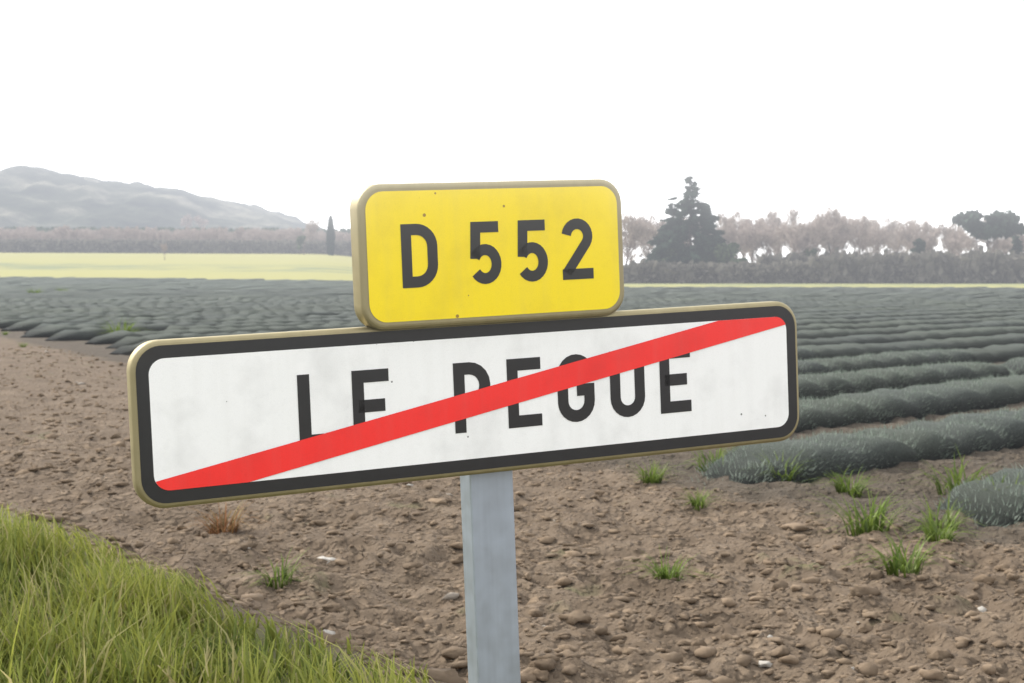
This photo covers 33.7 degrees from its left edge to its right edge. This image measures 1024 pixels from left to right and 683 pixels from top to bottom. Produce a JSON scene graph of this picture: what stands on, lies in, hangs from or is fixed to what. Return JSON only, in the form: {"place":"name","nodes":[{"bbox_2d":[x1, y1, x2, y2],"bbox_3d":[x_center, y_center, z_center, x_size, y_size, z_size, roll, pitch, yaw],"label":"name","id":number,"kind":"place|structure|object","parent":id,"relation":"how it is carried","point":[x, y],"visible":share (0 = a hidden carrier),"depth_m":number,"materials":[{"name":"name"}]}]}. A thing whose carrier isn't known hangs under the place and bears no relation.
{"place":"outdoors","nodes":[
{"label":"outdoors","id":0,"kind":"place"},
{"bbox_2d":[0,165,326,229],"bbox_3d":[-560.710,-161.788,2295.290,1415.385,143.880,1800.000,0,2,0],"label":"distant hills","id":1,"kind":"structure","parent":0,"point":[30,196],"depth_m":2020.33,"materials":[{"name":"grey"}]},
{"bbox_2d":[0,253,1023,682],"bbox_3d":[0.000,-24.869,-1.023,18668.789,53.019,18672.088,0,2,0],"label":"field ground","id":2,"kind":"structure","parent":0,"point":[914,633],"depth_m":9.42,"materials":[{"name":"soil"}]},
{"bbox_2d":[10,231,27,239],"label":"bare tree","id":3,"kind":"object","parent":2,"relation":"on","point":[14,234],"visible":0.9,"depth_m":423.95,"materials":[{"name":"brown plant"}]},
{"bbox_2d":[41,231,49,239],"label":"bare tree","id":4,"kind":"object","parent":2,"relation":"on","point":[43,235],"visible":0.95,"depth_m":424.15,"materials":[{"name":"grey plant"}]},
{"bbox_2d":[12,227,97,231],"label":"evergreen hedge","id":5,"kind":"object","parent":2,"relation":"on","point":[84,228],"visible":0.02,"depth_m":516.33,"materials":[{"name":"grey plant"}]},
{"bbox_2d":[53,225,69,239],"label":"bare tree","id":6,"kind":"object","parent":2,"relation":"on","point":[61,231],"visible":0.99,"depth_m":428.94,"materials":[{"name":"grey plant"}]},
{"bbox_2d":[68,228,79,239],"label":"bare tree","id":7,"kind":"object","parent":2,"relation":"on","point":[72,233],"visible":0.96,"depth_m":426.12,"materials":[{"name":"grey plant"}]},
{"bbox_2d":[0,238,161,252],"bbox_3d":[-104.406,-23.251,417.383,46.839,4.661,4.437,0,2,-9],"label":"bramble hedge","id":8,"kind":"object","parent":2,"relation":"on","point":[23,246],"visible":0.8,"depth_m":414.38,"materials":[{"name":"grey plant"}]},
{"bbox_2d":[83,231,95,240],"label":"bare tree","id":9,"kind":"object","parent":2,"relation":"on","point":[88,235],"visible":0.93,"depth_m":429.42,"materials":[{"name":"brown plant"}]},
{"bbox_2d":[98,226,111,238],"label":"bare tree","id":10,"kind":"object","parent":2,"relation":"on","point":[102,233],"visible":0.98,"depth_m":428.46,"materials":[{"name":"grey plant"}]},
{"bbox_2d":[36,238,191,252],"bbox_3d":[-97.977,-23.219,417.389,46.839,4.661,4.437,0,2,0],"label":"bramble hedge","id":11,"kind":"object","parent":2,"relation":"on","point":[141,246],"visible":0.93,"depth_m":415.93,"materials":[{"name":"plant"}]},
{"bbox_2d":[117,227,131,238],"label":"bare tree","id":12,"kind":"object","parent":2,"relation":"on","point":[123,230],"visible":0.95,"depth_m":426.49,"materials":[{"name":"grey plant"}]},
{"bbox_2d":[127,227,139,239],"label":"bare tree","id":13,"kind":"object","parent":2,"relation":"on","point":[137,233],"visible":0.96,"depth_m":425.19,"materials":[{"name":"grey plant"}]},
{"bbox_2d":[130,230,146,239],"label":"bare tree","id":14,"kind":"object","parent":2,"relation":"on","point":[141,233],"visible":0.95,"depth_m":427.33,"materials":[{"name":"grey plant"}]},
{"bbox_2d":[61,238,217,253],"bbox_3d":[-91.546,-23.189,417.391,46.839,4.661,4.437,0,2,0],"label":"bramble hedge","id":15,"kind":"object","parent":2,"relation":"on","point":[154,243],"visible":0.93,"depth_m":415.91,"materials":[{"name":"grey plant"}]},
{"bbox_2d":[145,228,155,239],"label":"bare tree","id":16,"kind":"object","parent":2,"relation":"on","point":[152,231],"visible":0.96,"depth_m":429.48,"materials":[{"name":"grey plant"}]},
{"bbox_2d":[74,238,243,253],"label":"bramble hedge","id":17,"kind":"object","parent":2,"relation":"on","point":[145,246],"visible":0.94,"depth_m":415.93,"materials":[{"name":"plant"}]},
{"bbox_2d":[156,230,171,239],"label":"bare tree","id":18,"kind":"object","parent":2,"relation":"on","point":[161,231],"visible":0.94,"depth_m":427.42,"materials":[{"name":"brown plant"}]},
{"bbox_2d":[161,243,167,259],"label":"bare tree","id":19,"kind":"object","parent":2,"relation":"on","point":[164,247],"visible":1,"depth_m":299.54,"materials":[{"name":"grey plant"}]},
{"bbox_2d":[180,214,208,228],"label":"bare tree","id":20,"kind":"object","parent":2,"relation":"on","point":[197,219],"visible":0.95,"depth_m":637.03,"materials":[{"name":"grey plant"}]},
{"bbox_2d":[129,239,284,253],"bbox_3d":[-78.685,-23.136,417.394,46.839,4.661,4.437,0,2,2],"label":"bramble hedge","id":21,"kind":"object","parent":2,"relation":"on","point":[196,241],"visible":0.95,"depth_m":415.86,"materials":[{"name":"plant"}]},
{"bbox_2d":[209,228,220,239],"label":"bare tree","id":22,"kind":"object","parent":2,"relation":"on","point":[215,234],"visible":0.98,"depth_m":426.67,"materials":[{"name":"grey plant"}]},
{"bbox_2d":[0,500,439,682],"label":"verge grass","id":23,"kind":"structure","parent":2,"relation":"on","point":[118,624],"depth_m":5.16,"materials":[{"name":"green plant"}]},
{"bbox_2d":[152,239,340,253],"bbox_3d":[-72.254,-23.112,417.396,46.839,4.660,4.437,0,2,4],"label":"bramble hedge","id":24,"kind":"object","parent":2,"relation":"on","point":[286,245],"visible":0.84,"depth_m":414.95,"materials":[{"name":"grey plant"}]},
{"bbox_2d":[161,239,337,254],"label":"bramble hedge","id":25,"kind":"object","parent":2,"relation":"on","point":[322,249],"visible":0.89,"depth_m":415.46,"materials":[{"name":"grey plant"}]},
{"bbox_2d":[177,239,350,253],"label":"bramble hedge","id":26,"kind":"object","parent":2,"relation":"on","point":[193,246],"visible":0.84,"depth_m":415.61,"materials":[{"name":"plant"}]},
{"bbox_2d":[217,227,337,240],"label":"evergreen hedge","id":27,"kind":"object","parent":2,"relation":"on","point":[273,228],"visible":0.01,"depth_m":516.84,"materials":[{"name":"grey plant"}]},
{"bbox_2d":[234,227,350,233],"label":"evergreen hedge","id":28,"kind":"object","parent":2,"relation":"on","point":[344,230],"visible":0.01,"depth_m":517.10,"materials":[{"name":"grey plant"}]},
{"bbox_2d":[242,239,351,256],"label":"bramble hedge","id":29,"kind":"object","parent":2,"relation":"on","point":[338,253],"visible":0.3,"depth_m":415.85,"materials":[{"name":"grey plant"}]},
{"bbox_2d":[293,227,307,236],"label":"bare tree","id":30,"kind":"object","parent":2,"relation":"on","point":[299,232],"visible":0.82,"depth_m":428.48,"materials":[{"name":"grey plant"}]},
{"bbox_2d":[296,235,306,254],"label":"tree","id":31,"kind":"object","parent":2,"relation":"on","point":[300,239],"visible":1,"depth_m":397.24,"materials":[{"name":"grey plant"}]},
{"bbox_2d":[303,218,320,253],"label":"bare tree","id":32,"kind":"object","parent":2,"relation":"on","point":[310,228],"visible":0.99,"depth_m":402.51,"materials":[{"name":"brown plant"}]},
{"bbox_2d":[0,346,628,475],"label":"soil clods","id":33,"kind":"object","parent":2,"relation":"on","point":[113,436],"visible":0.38,"depth_m":18.09,"materials":[{"name":"brown soil"}]},
{"bbox_2d":[326,215,335,254],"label":"cypress","id":34,"kind":"object","parent":2,"relation":"on","point":[330,238],"visible":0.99,"depth_m":398.80,"materials":[{"name":"green plant"}]},
{"bbox_2d":[335,231,343,240],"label":"bare tree","id":35,"kind":"object","parent":2,"relation":"on","point":[339,237],"visible":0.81,"depth_m":431.37,"materials":[{"name":"grey plant"}]},
{"bbox_2d":[127,179,798,682],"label":"road sign","id":36,"kind":"object","parent":2,"relation":"on","point":[491,345],"visible":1,"depth_m":2.72,"materials":[{"name":"metal"}]},
{"bbox_2d":[0,297,1023,363],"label":"lavender rows","id":37,"kind":"object","parent":2,"relation":"on","point":[984,331],"visible":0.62,"depth_m":48.43,"materials":[{"name":"green plant"}]},
{"bbox_2d":[0,417,1023,682],"bbox_3d":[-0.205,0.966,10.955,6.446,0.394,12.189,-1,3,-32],"label":"soil clods","id":38,"kind":"object","parent":2,"relation":"on","point":[867,669],"visible":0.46,"depth_m":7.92,"materials":[{"name":"brown soil"}]},
{"bbox_2d":[0,276,1023,298],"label":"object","id":39,"kind":"object","parent":2,"relation":"on","point":[77,287],"visible":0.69,"depth_m":123.90,"materials":[{"name":"green plant"}]},
{"bbox_2d":[3,287,1023,588],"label":"weed tufts","id":40,"kind":"object","parent":2,"relation":"on","point":[869,523],"visible":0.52,"depth_m":9.90,"materials":[{"name":"green plant"}]},
{"bbox_2d":[622,218,646,260],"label":"bare tree","id":41,"kind":"object","parent":2,"relation":"on","point":[632,256],"visible":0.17,"depth_m":276.24,"materials":[{"name":"grey plant"}]},
{"bbox_2d":[623,241,653,262],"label":"bare tree","id":42,"kind":"object","parent":2,"relation":"on","point":[640,255],"visible":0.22,"depth_m":299.73,"materials":[{"name":"grey plant"}]},
{"bbox_2d":[622,211,657,264],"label":"bare tree","id":43,"kind":"object","parent":2,"relation":"on","point":[635,227],"visible":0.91,"depth_m":237.71,"materials":[{"name":"grey plant"}]},
{"bbox_2d":[635,213,655,258],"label":"bare tree","id":44,"kind":"object","parent":2,"relation":"on","point":[647,221],"visible":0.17,"depth_m":288.76,"materials":[{"name":"grey plant"}]},
{"bbox_2d":[634,225,656,253],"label":"bare tree","id":45,"kind":"object","parent":2,"relation":"on","point":[646,247],"visible":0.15,"depth_m":260.49,"materials":[{"name":"grey plant"}]},
{"bbox_2d":[646,229,663,257],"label":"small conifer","id":46,"kind":"object","parent":2,"relation":"on","point":[649,254],"visible":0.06,"depth_m":257.31,"materials":[{"name":"green plant"}]},
{"bbox_2d":[652,216,673,229],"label":"bare tree","id":47,"kind":"object","parent":2,"relation":"on","point":[658,224],"visible":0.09,"depth_m":286.96,"materials":[{"name":"grey plant"}]},
{"bbox_2d":[640,196,688,262],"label":"cedar","id":48,"kind":"object","parent":2,"relation":"on","point":[670,210],"visible":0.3,"depth_m":252.90,"materials":[{"name":"grey plant"}]},
{"bbox_2d":[658,247,676,262],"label":"evergreen oak","id":49,"kind":"object","parent":2,"relation":"on","point":[671,250],"visible":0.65,"depth_m":248.92,"materials":[{"name":"green plant"}]},
{"bbox_2d":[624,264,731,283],"bbox_3d":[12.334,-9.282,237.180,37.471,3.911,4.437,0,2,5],"label":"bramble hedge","id":50,"kind":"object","parent":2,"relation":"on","point":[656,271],"visible":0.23,"depth_m":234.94,"materials":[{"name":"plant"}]},
{"bbox_2d":[649,176,726,263],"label":"conifer tree","id":51,"kind":"object","parent":2,"relation":"on","point":[703,246],"visible":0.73,"depth_m":248.79,"materials":[{"name":"green plant"}]},
{"bbox_2d":[661,265,715,283],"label":"bramble hedge","id":52,"kind":"object","parent":2,"relation":"on","point":[688,273],"visible":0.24,"depth_m":234.16,"materials":[{"name":"grey plant"}]},
{"bbox_2d":[694,212,727,262],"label":"cedar","id":53,"kind":"object","parent":2,"relation":"on","point":[713,217],"visible":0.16,"depth_m":251.79,"materials":[{"name":"green plant"}]},
{"bbox_2d":[623,257,830,283],"bbox_3d":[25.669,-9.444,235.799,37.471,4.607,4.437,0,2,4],"label":"bramble hedge","id":54,"kind":"object","parent":2,"relation":"on","point":[803,270],"visible":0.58,"depth_m":234.50,"materials":[{"name":"grey plant"}]},
{"bbox_2d":[712,242,741,263],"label":"evergreen oak","id":55,"kind":"object","parent":2,"relation":"on","point":[724,252],"visible":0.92,"depth_m":245.64,"materials":[{"name":"green plant"}]},
{"bbox_2d":[715,210,743,259],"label":"bare tree","id":56,"kind":"object","parent":2,"relation":"on","point":[724,220],"visible":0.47,"depth_m":281.89,"materials":[{"name":"grey plant"}]},
{"bbox_2d":[710,215,752,257],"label":"bare tree","id":57,"kind":"object","parent":2,"relation":"on","point":[743,219],"visible":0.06,"depth_m":298.92,"materials":[{"name":"grey plant"}]},
{"bbox_2d":[723,223,749,257],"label":"bare tree","id":58,"kind":"object","parent":2,"relation":"on","point":[734,234],"visible":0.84,"depth_m":249.67,"materials":[{"name":"grey plant"}]},
{"bbox_2d":[730,257,748,262],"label":"evergreen oak","id":59,"kind":"object","parent":2,"relation":"on","point":[736,260],"visible":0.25,"depth_m":239.69,"materials":[{"name":"grey plant"}]},
{"bbox_2d":[735,237,750,257],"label":"bare tree","id":60,"kind":"object","parent":2,"relation":"on","point":[744,252],"visible":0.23,"depth_m":265.53,"materials":[{"name":"grey plant"}]},
{"bbox_2d":[737,215,764,261],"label":"bare tree","id":61,"kind":"object","parent":2,"relation":"on","point":[758,224],"visible":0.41,"depth_m":256.08,"materials":[{"name":"grey plant"}]},
{"bbox_2d":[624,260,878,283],"bbox_3d":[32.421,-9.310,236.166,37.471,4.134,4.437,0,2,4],"label":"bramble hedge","id":62,"kind":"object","parent":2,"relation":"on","point":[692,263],"visible":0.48,"depth_m":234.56,"materials":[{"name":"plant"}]},
{"bbox_2d":[736,222,785,254],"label":"bare tree","id":63,"kind":"object","parent":2,"relation":"on","point":[760,232],"visible":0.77,"depth_m":251.07,"materials":[{"name":"grey plant"}]},
{"bbox_2d":[750,225,777,254],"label":"bare tree","id":64,"kind":"object","parent":2,"relation":"on","point":[757,242],"visible":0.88,"depth_m":251.22,"materials":[{"name":"grey plant"}]},
{"bbox_2d":[766,219,788,254],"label":"bare tree","id":65,"kind":"object","parent":2,"relation":"on","point":[785,222],"visible":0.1,"depth_m":283.63,"materials":[{"name":"grey plant"}]},
{"bbox_2d":[770,226,788,253],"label":"bare tree","id":66,"kind":"object","parent":2,"relation":"on","point":[781,243],"visible":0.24,"depth_m":257.80,"materials":[{"name":"grey plant"}]},
{"bbox_2d":[759,206,801,253],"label":"bare tree","id":67,"kind":"object","parent":2,"relation":"on","point":[770,216],"visible":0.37,"depth_m":289.26,"materials":[{"name":"grey plant"}]},
{"bbox_2d":[786,234,808,253],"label":"bare tree","id":68,"kind":"object","parent":2,"relation":"on","point":[801,245],"visible":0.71,"depth_m":246.28,"materials":[{"name":"grey plant"}]},
{"bbox_2d":[773,216,833,254],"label":"bare tree","id":69,"kind":"object","parent":2,"relation":"on","point":[816,227],"visible":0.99,"depth_m":238.18,"materials":[{"name":"grey plant"}]},
{"bbox_2d":[804,246,817,256],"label":"bush","id":70,"kind":"object","parent":2,"relation":"on","point":[812,251],"visible":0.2,"depth_m":246.15,"materials":[{"name":"grey plant"}]},
{"bbox_2d":[801,205,843,253],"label":"bare tree","id":71,"kind":"object","parent":2,"relation":"on","point":[834,218],"visible":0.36,"depth_m":245.22,"materials":[{"name":"grey plant"}]},
{"bbox_2d":[799,227,851,253],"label":"bare tree","id":72,"kind":"object","parent":2,"relation":"on","point":[843,238],"visible":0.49,"depth_m":245.61,"materials":[{"name":"brown plant"}]},
{"bbox_2d":[815,215,858,252],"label":"bare tree","id":73,"kind":"object","parent":2,"relation":"on","point":[843,223],"visible":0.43,"depth_m":251.06,"materials":[{"name":"brown plant"}]},
{"bbox_2d":[707,258,976,283],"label":"bramble hedge","id":74,"kind":"object","parent":2,"relation":"on","point":[909,281],"visible":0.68,"depth_m":233.27,"materials":[{"name":"plant"}]},
{"bbox_2d":[691,345,1023,528],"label":"lavender plants","id":75,"kind":"object","parent":2,"relation":"on","point":[907,395],"visible":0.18,"depth_m":15.48,"materials":[{"name":"plant"}]},
{"bbox_2d":[844,214,872,254],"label":"bare tree","id":76,"kind":"object","parent":2,"relation":"on","point":[863,225],"visible":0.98,"depth_m":243.60,"materials":[{"name":"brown plant"}]},
{"bbox_2d":[852,233,872,254],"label":"bare tree","id":77,"kind":"object","parent":2,"relation":"on","point":[865,247],"visible":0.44,"depth_m":250.55,"materials":[{"name":"brown plant"}]},
{"bbox_2d":[849,217,876,247],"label":"bare tree","id":78,"kind":"object","parent":2,"relation":"on","point":[873,225],"visible":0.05,"depth_m":291.57,"materials":[{"name":"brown plant"}]},
{"bbox_2d":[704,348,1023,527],"bbox_3d":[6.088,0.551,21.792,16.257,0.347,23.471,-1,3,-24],"label":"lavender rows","id":79,"kind":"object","parent":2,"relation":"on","point":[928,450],"visible":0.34,"depth_m":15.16,"materials":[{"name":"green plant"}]},
{"bbox_2d":[852,216,888,253],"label":"bare tree","id":80,"kind":"object","parent":2,"relation":"on","point":[877,223],"visible":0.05,"depth_m":298.72,"materials":[{"name":"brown plant"}]},
{"bbox_2d":[867,226,879,254],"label":"bare tree","id":81,"kind":"object","parent":2,"relation":"on","point":[869,245],"visible":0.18,"depth_m":273.57,"materials":[{"name":"brown plant"}]},
{"bbox_2d":[868,225,893,253],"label":"bare tree","id":82,"kind":"object","parent":2,"relation":"on","point":[878,239],"visible":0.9,"depth_m":250.90,"materials":[{"name":"brown plant"}]},
{"bbox_2d":[755,247,1021,282],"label":"bramble hedge","id":83,"kind":"object","parent":2,"relation":"on","point":[763,258],"visible":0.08,"depth_m":237.28,"materials":[{"name":"grey plant"}]},
{"bbox_2d":[881,217,905,253],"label":"bare tree","id":84,"kind":"object","parent":2,"relation":"on","point":[890,225],"visible":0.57,"depth_m":294.04,"materials":[{"name":"brown plant"}]},
{"bbox_2d":[889,238,909,253],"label":"bare tree","id":85,"kind":"object","parent":2,"relation":"on","point":[901,248],"visible":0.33,"depth_m":294.66,"materials":[{"name":"brown plant"}]},
{"bbox_2d":[882,228,919,252],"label":"bare tree","id":86,"kind":"object","parent":2,"relation":"on","point":[898,244],"visible":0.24,"depth_m":262.36,"materials":[{"name":"brown plant"}]},
{"bbox_2d":[895,219,931,249],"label":"bare tree","id":87,"kind":"object","parent":2,"relation":"on","point":[909,237],"visible":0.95,"depth_m":251.34,"materials":[{"name":"brown plant"}]},
{"bbox_2d":[804,248,1023,283],"bbox_3d":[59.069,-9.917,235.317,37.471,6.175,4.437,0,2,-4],"label":"bramble hedge","id":88,"kind":"object","parent":2,"relation":"on","point":[834,268],"visible":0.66,"depth_m":233.03,"materials":[{"name":"plant"}]},
{"bbox_2d":[910,237,926,253],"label":"bush","id":89,"kind":"object","parent":2,"relation":"on","point":[919,244],"visible":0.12,"depth_m":245.44,"materials":[{"name":"green plant"}]},
{"bbox_2d":[900,218,939,240],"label":"bare tree","id":90,"kind":"object","parent":2,"relation":"on","point":[914,220],"visible":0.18,"depth_m":278.56,"materials":[{"name":"brown plant"}]},
{"bbox_2d":[914,228,938,251],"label":"bare tree","id":91,"kind":"object","parent":2,"relation":"on","point":[931,242],"visible":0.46,"depth_m":256.24,"materials":[{"name":"brown plant"}]},
{"bbox_2d":[935,221,959,251],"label":"bare tree","id":92,"kind":"object","parent":2,"relation":"on","point":[945,231],"visible":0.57,"depth_m":258.02,"materials":[{"name":"brown plant"}]},
{"bbox_2d":[941,233,972,255],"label":"bare tree","id":93,"kind":"object","parent":2,"relation":"on","point":[951,240],"visible":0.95,"depth_m":245.75,"materials":[{"name":"brown plant"}]},
{"bbox_2d":[941,235,975,253],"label":"bare tree","id":94,"kind":"object","parent":2,"relation":"on","point":[968,248],"visible":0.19,"depth_m":299.09,"materials":[{"name":"brown plant"}]},
{"bbox_2d":[953,225,967,256],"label":"bare tree","id":95,"kind":"object","parent":2,"relation":"on","point":[961,231],"visible":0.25,"depth_m":272.07,"materials":[{"name":"brown plant"}]},
{"bbox_2d":[898,245,1023,283],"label":"bramble hedge","id":96,"kind":"object","parent":2,"relation":"on","point":[1007,266],"visible":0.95,"depth_m":232.98,"materials":[{"name":"grey plant"}]},
{"bbox_2d":[951,209,1023,248],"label":"pine tree","id":97,"kind":"object","parent":2,"relation":"on","point":[999,224],"visible":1,"depth_m":246.86,"materials":[{"name":"green plant"}]},
{"bbox_2d":[965,233,1011,250],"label":"bare tree","id":98,"kind":"object","parent":2,"relation":"on","point":[976,242],"visible":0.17,"depth_m":297.56,"materials":[{"name":"brown plant"}]},
{"bbox_2d":[989,238,1013,253],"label":"bare tree","id":99,"kind":"object","parent":2,"relation":"on","point":[999,244],"visible":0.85,"depth_m":253.20,"materials":[{"name":"brown plant"}]},
{"bbox_2d":[1008,235,1023,254],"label":"tree","id":100,"kind":"object","parent":2,"relation":"on","point":[1017,246],"visible":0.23,"depth_m":255.28,"materials":[{"name":"green plant"}]},
{"bbox_2d":[0,0,1023,264],"label":"sky","id":101,"kind":"structure","parent":0,"point":[904,110],"materials":[{"name":"white"}]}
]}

